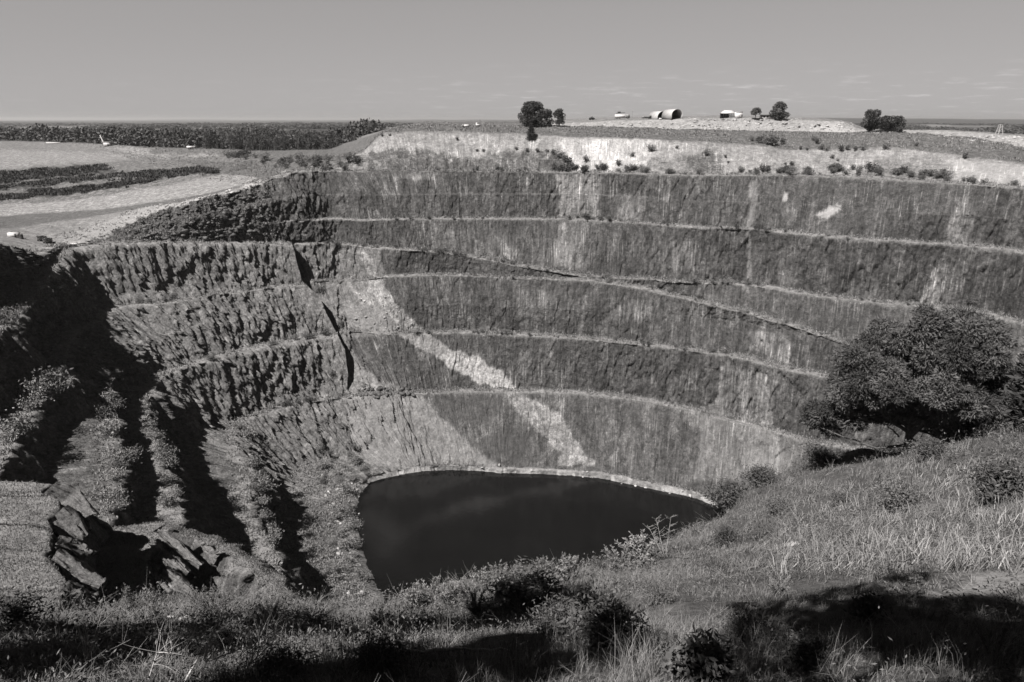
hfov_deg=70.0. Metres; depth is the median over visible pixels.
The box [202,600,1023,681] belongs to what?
reed grass
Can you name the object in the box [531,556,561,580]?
feathery shrub
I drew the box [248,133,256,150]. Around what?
forest tree
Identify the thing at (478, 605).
feathery shrub
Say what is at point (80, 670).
dead log
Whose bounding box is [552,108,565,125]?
gum tree
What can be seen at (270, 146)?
forest tree
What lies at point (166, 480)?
pale shrub
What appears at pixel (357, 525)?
pale shrub
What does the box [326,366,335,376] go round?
pale shrub
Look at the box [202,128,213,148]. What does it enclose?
forest tree
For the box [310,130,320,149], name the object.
forest tree
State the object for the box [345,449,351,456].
pale shrub
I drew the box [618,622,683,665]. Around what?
leafy shrub
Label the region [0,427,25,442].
pale shrub
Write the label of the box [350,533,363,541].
pale shrub
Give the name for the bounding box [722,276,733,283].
pale shrub
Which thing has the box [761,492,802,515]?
leafy shrub
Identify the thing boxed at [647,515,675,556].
bare sapling
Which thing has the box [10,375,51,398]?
pale shrub
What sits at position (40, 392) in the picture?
pale shrub
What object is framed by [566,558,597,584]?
feathery shrub
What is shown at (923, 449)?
leafy shrub
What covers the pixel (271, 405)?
pale shrub
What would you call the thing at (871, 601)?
broad leaved shrub
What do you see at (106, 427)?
pale shrub
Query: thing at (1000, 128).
wooden tower
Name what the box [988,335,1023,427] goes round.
pine tree
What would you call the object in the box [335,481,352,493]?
pale shrub
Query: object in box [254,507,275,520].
pale shrub
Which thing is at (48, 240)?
tip truck
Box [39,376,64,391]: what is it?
pale shrub
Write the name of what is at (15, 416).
pale shrub
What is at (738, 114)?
white shed
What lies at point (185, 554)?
rock slab
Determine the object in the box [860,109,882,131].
gum tree
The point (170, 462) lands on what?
pale shrub
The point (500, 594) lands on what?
feathery shrub
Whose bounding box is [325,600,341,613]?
feathery shrub
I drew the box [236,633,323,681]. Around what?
leafy shrub
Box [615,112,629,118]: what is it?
truck
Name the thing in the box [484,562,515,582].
feathery shrub
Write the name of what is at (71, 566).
rock slab
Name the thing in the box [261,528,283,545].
pale shrub
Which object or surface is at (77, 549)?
rock slab
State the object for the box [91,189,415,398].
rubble
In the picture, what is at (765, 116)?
building
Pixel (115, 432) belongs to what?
pale shrub
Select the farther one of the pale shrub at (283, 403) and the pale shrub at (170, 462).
the pale shrub at (283, 403)
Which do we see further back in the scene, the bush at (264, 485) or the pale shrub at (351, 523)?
the pale shrub at (351, 523)
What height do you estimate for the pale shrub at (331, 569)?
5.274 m
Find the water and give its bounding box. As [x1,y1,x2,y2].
[356,470,726,603]
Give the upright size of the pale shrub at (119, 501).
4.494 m
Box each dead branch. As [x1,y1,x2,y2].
[73,601,136,674]
[119,578,225,678]
[183,588,281,681]
[229,596,298,681]
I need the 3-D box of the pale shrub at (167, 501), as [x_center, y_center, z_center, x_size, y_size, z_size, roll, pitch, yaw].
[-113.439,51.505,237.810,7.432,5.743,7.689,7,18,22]
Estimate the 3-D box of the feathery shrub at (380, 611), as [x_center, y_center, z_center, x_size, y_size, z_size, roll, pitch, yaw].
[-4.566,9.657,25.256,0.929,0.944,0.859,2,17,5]
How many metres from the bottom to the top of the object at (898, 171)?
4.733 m
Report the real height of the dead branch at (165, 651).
1.300 m
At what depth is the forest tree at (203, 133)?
699.70 m
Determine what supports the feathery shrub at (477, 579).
on the ground at (812, 605)
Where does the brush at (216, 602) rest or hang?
on the ground at (812, 605)
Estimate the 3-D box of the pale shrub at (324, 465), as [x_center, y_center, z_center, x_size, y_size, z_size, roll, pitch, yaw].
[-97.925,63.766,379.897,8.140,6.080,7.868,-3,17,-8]
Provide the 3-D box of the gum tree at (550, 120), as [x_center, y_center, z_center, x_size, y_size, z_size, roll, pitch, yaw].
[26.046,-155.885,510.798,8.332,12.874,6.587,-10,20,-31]
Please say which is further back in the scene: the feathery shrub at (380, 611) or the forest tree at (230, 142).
the forest tree at (230, 142)
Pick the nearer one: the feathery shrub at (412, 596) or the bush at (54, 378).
the feathery shrub at (412, 596)
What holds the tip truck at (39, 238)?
on the pit terrain at (200, 403)
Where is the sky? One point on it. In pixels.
(60, 59)
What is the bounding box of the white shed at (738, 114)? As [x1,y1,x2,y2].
[734,112,742,117]
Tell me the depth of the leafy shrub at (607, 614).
16.86 m
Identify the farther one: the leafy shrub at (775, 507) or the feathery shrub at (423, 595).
the leafy shrub at (775, 507)
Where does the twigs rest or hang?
on the ground at (812, 605)
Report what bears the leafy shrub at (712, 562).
on the ground at (812, 605)
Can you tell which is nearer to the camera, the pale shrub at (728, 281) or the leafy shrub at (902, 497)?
the leafy shrub at (902, 497)
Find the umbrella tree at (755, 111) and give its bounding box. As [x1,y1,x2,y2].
[750,107,761,118]
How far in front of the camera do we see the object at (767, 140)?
456.65 m
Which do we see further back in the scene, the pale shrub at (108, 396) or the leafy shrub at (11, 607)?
the pale shrub at (108, 396)
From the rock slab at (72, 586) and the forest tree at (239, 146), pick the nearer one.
the rock slab at (72, 586)
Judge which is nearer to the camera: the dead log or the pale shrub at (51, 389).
the dead log
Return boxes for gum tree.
[517,101,548,126]
[544,109,553,126]
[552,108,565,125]
[769,101,790,119]
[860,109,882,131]
[877,115,897,132]
[889,115,906,132]
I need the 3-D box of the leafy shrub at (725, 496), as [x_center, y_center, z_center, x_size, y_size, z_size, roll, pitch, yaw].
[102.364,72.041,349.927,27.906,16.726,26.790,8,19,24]
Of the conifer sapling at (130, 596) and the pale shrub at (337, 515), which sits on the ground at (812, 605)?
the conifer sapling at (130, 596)
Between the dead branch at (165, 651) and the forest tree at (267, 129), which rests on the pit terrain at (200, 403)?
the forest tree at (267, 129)
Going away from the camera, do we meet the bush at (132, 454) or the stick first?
the stick
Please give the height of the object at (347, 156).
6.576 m
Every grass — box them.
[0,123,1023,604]
[0,480,300,613]
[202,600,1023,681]
[754,450,1023,578]
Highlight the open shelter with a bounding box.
[720,110,733,117]
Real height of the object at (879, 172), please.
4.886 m
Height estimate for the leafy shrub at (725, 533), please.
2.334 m
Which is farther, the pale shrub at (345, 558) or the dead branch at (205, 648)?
the pale shrub at (345, 558)
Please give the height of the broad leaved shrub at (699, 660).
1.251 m
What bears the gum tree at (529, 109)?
on the pit terrain at (200, 403)
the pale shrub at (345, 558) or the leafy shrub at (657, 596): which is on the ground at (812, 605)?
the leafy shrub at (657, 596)
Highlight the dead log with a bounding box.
[58,647,108,681]
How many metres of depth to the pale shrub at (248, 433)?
364.96 m
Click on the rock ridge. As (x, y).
(208, 571)
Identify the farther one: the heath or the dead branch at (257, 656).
the heath
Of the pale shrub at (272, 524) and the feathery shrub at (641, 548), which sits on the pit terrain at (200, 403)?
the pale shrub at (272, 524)
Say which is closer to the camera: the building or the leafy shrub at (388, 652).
the leafy shrub at (388, 652)
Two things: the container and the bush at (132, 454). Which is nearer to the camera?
the bush at (132, 454)
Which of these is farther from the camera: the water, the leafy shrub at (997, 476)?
the water
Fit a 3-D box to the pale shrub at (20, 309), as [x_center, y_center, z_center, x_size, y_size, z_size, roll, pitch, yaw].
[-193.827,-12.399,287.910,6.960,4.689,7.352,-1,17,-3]
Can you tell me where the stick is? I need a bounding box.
[405,647,509,653]
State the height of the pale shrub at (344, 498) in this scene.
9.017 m
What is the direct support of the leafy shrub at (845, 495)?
on the ground at (812, 605)
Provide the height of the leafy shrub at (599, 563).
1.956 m
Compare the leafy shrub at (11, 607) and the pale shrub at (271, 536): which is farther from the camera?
the pale shrub at (271, 536)
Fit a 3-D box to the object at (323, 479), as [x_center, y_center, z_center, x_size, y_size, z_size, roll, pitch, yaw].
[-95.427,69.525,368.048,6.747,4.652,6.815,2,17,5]
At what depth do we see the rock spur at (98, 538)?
142.93 m
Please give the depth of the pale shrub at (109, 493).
214.96 m
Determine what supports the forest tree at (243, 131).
on the pit terrain at (200, 403)
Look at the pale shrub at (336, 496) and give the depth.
352.19 m
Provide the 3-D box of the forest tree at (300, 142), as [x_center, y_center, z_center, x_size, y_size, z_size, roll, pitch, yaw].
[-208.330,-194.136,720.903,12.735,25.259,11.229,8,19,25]
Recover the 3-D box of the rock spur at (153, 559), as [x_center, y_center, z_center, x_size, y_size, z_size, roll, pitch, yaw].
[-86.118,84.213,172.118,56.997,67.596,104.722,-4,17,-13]
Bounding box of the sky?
[0,0,1023,119]
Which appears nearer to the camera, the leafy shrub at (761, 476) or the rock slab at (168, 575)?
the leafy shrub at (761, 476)
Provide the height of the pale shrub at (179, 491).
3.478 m
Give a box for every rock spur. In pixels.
[0,481,113,613]
[95,523,190,606]
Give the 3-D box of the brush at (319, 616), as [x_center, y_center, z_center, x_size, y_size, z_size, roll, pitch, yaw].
[-6.685,9.228,24.457,1.557,0.891,1.470,-1,17,-3]
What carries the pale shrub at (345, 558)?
on the pit terrain at (200, 403)
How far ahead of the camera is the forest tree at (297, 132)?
705.96 m
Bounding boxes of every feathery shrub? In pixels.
[148,603,163,620]
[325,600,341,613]
[365,606,392,628]
[382,591,409,613]
[399,583,427,610]
[411,574,449,608]
[430,599,447,618]
[435,577,465,604]
[454,576,481,595]
[457,586,490,614]
[464,566,495,592]
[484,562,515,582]
[488,576,512,604]
[509,563,527,577]
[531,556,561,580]
[549,553,581,582]
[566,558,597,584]
[601,543,643,572]
[614,528,665,563]
[764,571,793,595]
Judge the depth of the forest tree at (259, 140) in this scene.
692.91 m
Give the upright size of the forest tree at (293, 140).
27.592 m
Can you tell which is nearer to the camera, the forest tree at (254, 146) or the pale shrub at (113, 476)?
the pale shrub at (113, 476)
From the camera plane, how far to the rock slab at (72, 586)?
124.94 m
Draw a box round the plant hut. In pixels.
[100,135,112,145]
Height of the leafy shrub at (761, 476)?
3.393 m
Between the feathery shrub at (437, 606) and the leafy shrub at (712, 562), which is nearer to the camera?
the feathery shrub at (437, 606)
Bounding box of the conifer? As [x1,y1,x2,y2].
[525,123,536,139]
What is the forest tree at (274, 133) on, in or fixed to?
on the pit terrain at (200, 403)
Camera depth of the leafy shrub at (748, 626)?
17.16 m
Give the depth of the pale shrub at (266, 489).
314.63 m
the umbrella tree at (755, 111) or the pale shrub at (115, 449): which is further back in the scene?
the umbrella tree at (755, 111)
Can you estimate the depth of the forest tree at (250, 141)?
690.07 m
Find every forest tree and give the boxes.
[201,130,211,148]
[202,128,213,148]
[227,129,233,149]
[234,137,240,148]
[237,128,246,145]
[245,135,253,149]
[248,128,263,149]
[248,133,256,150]
[256,132,266,148]
[257,131,265,149]
[263,128,272,149]
[265,131,273,149]
[267,129,280,149]
[273,132,285,149]
[277,129,289,147]
[290,130,296,148]
[294,129,303,149]
[296,132,305,149]
[305,129,314,149]
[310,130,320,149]
[310,131,319,149]
[319,130,328,148]
[333,129,340,145]
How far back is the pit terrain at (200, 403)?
404.90 m
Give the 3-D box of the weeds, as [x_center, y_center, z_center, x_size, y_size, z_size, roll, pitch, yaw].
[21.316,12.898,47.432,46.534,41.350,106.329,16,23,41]
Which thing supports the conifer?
on the pit terrain at (200, 403)
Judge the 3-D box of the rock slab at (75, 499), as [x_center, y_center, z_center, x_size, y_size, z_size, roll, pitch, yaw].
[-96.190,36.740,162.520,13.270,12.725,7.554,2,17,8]
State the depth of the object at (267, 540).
268.88 m
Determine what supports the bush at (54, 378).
on the pit terrain at (200, 403)
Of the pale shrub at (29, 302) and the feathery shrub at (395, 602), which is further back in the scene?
the pale shrub at (29, 302)
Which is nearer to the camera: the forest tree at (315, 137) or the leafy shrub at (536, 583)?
the leafy shrub at (536, 583)
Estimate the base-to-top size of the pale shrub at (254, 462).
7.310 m
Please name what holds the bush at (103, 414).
on the pit terrain at (200, 403)
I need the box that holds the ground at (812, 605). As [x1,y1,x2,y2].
[0,429,1023,681]
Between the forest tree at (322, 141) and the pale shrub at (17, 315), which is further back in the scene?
the forest tree at (322, 141)
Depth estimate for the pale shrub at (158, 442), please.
280.79 m
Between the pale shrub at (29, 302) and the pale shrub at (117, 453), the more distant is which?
the pale shrub at (29, 302)
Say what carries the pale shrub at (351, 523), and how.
on the pit terrain at (200, 403)
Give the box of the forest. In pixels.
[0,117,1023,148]
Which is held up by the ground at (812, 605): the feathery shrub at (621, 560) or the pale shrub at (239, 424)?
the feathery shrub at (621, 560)
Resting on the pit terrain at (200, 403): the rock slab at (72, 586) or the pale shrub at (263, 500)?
the pale shrub at (263, 500)
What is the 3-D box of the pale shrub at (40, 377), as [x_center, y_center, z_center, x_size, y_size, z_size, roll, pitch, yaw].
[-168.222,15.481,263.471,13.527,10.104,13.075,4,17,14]
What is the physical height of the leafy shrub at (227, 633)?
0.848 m
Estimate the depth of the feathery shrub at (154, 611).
28.02 m
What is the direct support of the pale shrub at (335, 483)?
on the pit terrain at (200, 403)
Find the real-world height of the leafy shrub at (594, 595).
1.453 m
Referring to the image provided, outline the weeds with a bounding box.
[0,419,1023,681]
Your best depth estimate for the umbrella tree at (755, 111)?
500.36 m
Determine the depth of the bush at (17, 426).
227.41 m
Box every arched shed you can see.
[649,111,662,118]
[662,109,682,119]
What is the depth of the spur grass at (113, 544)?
161.22 m
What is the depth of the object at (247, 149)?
630.71 m
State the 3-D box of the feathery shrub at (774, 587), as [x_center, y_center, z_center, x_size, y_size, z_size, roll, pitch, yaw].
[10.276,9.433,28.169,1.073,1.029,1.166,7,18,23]
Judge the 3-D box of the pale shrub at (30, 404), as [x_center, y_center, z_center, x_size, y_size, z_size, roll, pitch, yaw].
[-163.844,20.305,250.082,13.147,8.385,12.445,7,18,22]
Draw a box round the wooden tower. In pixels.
[995,124,1002,133]
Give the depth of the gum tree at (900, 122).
462.44 m
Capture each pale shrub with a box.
[0,305,17,319]
[0,407,31,423]
[0,407,33,439]
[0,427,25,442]
[5,308,21,321]
[8,386,54,410]
[10,306,26,313]
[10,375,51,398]
[15,301,29,308]
[23,296,35,306]
[24,369,68,392]
[32,383,50,397]
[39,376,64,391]
[44,381,62,397]
[84,413,124,437]
[85,480,127,504]
[95,466,126,482]
[97,387,117,400]
[97,497,123,513]
[103,444,121,459]
[106,427,120,435]
[106,450,128,461]
[106,495,132,509]
[122,446,142,458]
[145,418,157,426]
[145,427,166,440]
[151,437,168,447]
[154,450,171,461]
[156,492,175,507]
[160,451,178,469]
[161,474,173,486]
[171,487,182,496]
[225,416,246,429]
[236,423,256,438]
[242,453,263,467]
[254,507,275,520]
[255,474,280,492]
[256,494,271,506]
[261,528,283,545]
[267,401,277,408]
[267,520,280,531]
[278,399,287,406]
[317,458,330,468]
[318,502,354,520]
[319,494,331,503]
[323,561,341,574]
[324,571,341,582]
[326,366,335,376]
[327,536,337,545]
[331,479,344,486]
[331,489,359,510]
[331,491,345,501]
[333,503,350,513]
[334,537,352,550]
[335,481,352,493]
[337,528,348,537]
[338,501,354,511]
[338,552,351,564]
[343,515,362,529]
[344,454,361,465]
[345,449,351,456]
[345,473,356,480]
[346,536,364,548]
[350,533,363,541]
[352,518,362,529]
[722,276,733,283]
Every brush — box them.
[174,581,244,621]
[250,596,288,621]
[289,599,336,626]
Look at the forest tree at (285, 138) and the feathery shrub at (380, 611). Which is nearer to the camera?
the feathery shrub at (380, 611)
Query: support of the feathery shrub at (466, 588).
on the ground at (812, 605)
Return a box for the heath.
[0,163,219,200]
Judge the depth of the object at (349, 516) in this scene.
336.91 m
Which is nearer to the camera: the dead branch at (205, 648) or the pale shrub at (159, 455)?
the dead branch at (205, 648)
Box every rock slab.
[45,481,99,530]
[50,505,88,542]
[51,548,106,601]
[55,535,96,562]
[64,579,98,611]
[155,566,194,594]
[157,529,203,577]
[159,549,190,579]
[195,536,219,564]
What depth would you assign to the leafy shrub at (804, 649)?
14.72 m
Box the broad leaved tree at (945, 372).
[795,303,1023,453]
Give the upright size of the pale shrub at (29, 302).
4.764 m
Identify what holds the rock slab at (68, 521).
on the rock spur at (98, 538)
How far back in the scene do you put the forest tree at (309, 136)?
709.16 m
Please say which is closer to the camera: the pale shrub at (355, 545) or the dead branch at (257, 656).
the dead branch at (257, 656)
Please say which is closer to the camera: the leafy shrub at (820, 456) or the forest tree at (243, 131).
the leafy shrub at (820, 456)
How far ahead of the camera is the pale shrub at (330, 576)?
289.93 m
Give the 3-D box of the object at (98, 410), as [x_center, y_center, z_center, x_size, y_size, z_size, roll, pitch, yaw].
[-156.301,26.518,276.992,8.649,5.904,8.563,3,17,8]
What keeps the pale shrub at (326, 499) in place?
on the pit terrain at (200, 403)
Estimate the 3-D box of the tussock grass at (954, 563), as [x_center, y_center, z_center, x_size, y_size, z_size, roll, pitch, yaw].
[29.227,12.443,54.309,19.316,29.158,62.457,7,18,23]
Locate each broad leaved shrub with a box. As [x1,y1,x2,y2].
[645,620,743,681]
[843,590,891,626]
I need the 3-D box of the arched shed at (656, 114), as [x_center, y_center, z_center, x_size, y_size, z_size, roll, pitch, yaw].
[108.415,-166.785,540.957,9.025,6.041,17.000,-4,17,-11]
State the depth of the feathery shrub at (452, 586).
35.54 m
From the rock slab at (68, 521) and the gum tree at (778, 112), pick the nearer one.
the rock slab at (68, 521)
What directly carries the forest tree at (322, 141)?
on the pit terrain at (200, 403)
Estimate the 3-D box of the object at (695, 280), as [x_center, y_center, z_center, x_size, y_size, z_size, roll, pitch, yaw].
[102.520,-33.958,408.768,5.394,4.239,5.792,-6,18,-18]
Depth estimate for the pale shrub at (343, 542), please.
314.22 m
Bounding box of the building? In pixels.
[758,114,773,118]
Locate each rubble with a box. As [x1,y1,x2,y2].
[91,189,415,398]
[155,117,1023,593]
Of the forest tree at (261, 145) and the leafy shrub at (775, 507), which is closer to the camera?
the leafy shrub at (775, 507)
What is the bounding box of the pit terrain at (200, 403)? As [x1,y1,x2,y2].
[0,115,1023,605]
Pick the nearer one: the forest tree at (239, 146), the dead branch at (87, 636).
the dead branch at (87, 636)
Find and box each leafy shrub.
[0,579,57,631]
[191,612,266,653]
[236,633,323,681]
[339,622,419,677]
[481,556,579,614]
[521,587,583,643]
[545,580,609,618]
[550,580,651,653]
[578,552,610,570]
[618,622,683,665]
[632,576,675,608]
[696,473,747,511]
[696,553,733,577]
[709,522,744,547]
[714,602,785,652]
[733,460,787,487]
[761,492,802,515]
[766,624,850,672]
[789,438,853,469]
[822,485,860,504]
[863,471,933,513]
[902,434,959,462]
[954,450,1023,504]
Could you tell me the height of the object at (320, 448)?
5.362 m
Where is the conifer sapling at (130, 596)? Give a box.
[122,585,138,612]
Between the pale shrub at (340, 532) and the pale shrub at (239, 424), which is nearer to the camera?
the pale shrub at (340, 532)
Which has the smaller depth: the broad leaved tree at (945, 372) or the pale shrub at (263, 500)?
the broad leaved tree at (945, 372)
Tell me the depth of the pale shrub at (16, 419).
228.19 m
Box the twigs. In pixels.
[0,421,1023,681]
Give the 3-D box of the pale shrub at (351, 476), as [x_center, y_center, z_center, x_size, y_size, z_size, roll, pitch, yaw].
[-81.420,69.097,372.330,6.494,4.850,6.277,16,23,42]
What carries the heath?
on the pit terrain at (200, 403)
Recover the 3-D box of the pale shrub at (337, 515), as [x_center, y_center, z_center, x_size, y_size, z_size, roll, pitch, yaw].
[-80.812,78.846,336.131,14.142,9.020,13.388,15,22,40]
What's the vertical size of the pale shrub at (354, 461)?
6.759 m
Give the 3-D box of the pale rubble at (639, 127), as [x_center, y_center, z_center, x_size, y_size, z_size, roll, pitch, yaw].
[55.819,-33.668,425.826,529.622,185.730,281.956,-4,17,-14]
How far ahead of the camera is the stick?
15.09 m
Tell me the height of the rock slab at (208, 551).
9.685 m
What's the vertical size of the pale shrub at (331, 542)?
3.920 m
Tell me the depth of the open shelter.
509.14 m
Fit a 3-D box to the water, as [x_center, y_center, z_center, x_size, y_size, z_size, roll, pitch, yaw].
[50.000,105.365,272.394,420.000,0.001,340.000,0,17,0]
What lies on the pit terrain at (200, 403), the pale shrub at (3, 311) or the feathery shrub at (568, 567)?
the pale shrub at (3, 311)
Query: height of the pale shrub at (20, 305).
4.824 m
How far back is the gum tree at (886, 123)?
465.07 m
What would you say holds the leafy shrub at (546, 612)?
on the ground at (812, 605)
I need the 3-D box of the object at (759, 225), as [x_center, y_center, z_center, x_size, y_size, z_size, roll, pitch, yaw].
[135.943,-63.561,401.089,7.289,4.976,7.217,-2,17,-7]
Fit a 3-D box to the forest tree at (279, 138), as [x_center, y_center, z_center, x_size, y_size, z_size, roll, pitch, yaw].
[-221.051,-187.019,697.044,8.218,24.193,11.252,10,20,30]
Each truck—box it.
[36,236,46,240]
[42,238,52,242]
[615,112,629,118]
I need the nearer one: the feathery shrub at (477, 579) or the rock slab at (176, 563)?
the feathery shrub at (477, 579)
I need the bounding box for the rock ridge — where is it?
[161,525,307,599]
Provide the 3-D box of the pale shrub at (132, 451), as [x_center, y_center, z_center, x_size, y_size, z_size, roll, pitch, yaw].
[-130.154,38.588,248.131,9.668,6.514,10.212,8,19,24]
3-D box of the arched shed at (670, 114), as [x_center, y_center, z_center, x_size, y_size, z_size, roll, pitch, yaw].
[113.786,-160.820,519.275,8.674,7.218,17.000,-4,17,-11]
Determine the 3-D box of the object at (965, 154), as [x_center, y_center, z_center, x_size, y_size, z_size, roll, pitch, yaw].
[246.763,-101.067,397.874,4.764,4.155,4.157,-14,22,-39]
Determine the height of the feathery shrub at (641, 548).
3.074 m
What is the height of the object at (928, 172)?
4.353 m
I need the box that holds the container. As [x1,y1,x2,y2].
[7,232,19,236]
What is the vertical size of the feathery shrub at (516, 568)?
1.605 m
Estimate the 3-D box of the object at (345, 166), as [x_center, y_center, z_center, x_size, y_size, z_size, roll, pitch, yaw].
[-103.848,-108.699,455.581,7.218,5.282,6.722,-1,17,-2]
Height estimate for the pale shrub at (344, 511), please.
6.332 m
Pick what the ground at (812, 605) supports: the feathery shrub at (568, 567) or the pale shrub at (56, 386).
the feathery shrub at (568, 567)
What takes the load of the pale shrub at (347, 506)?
on the pit terrain at (200, 403)
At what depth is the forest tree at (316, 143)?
716.80 m
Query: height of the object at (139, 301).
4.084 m

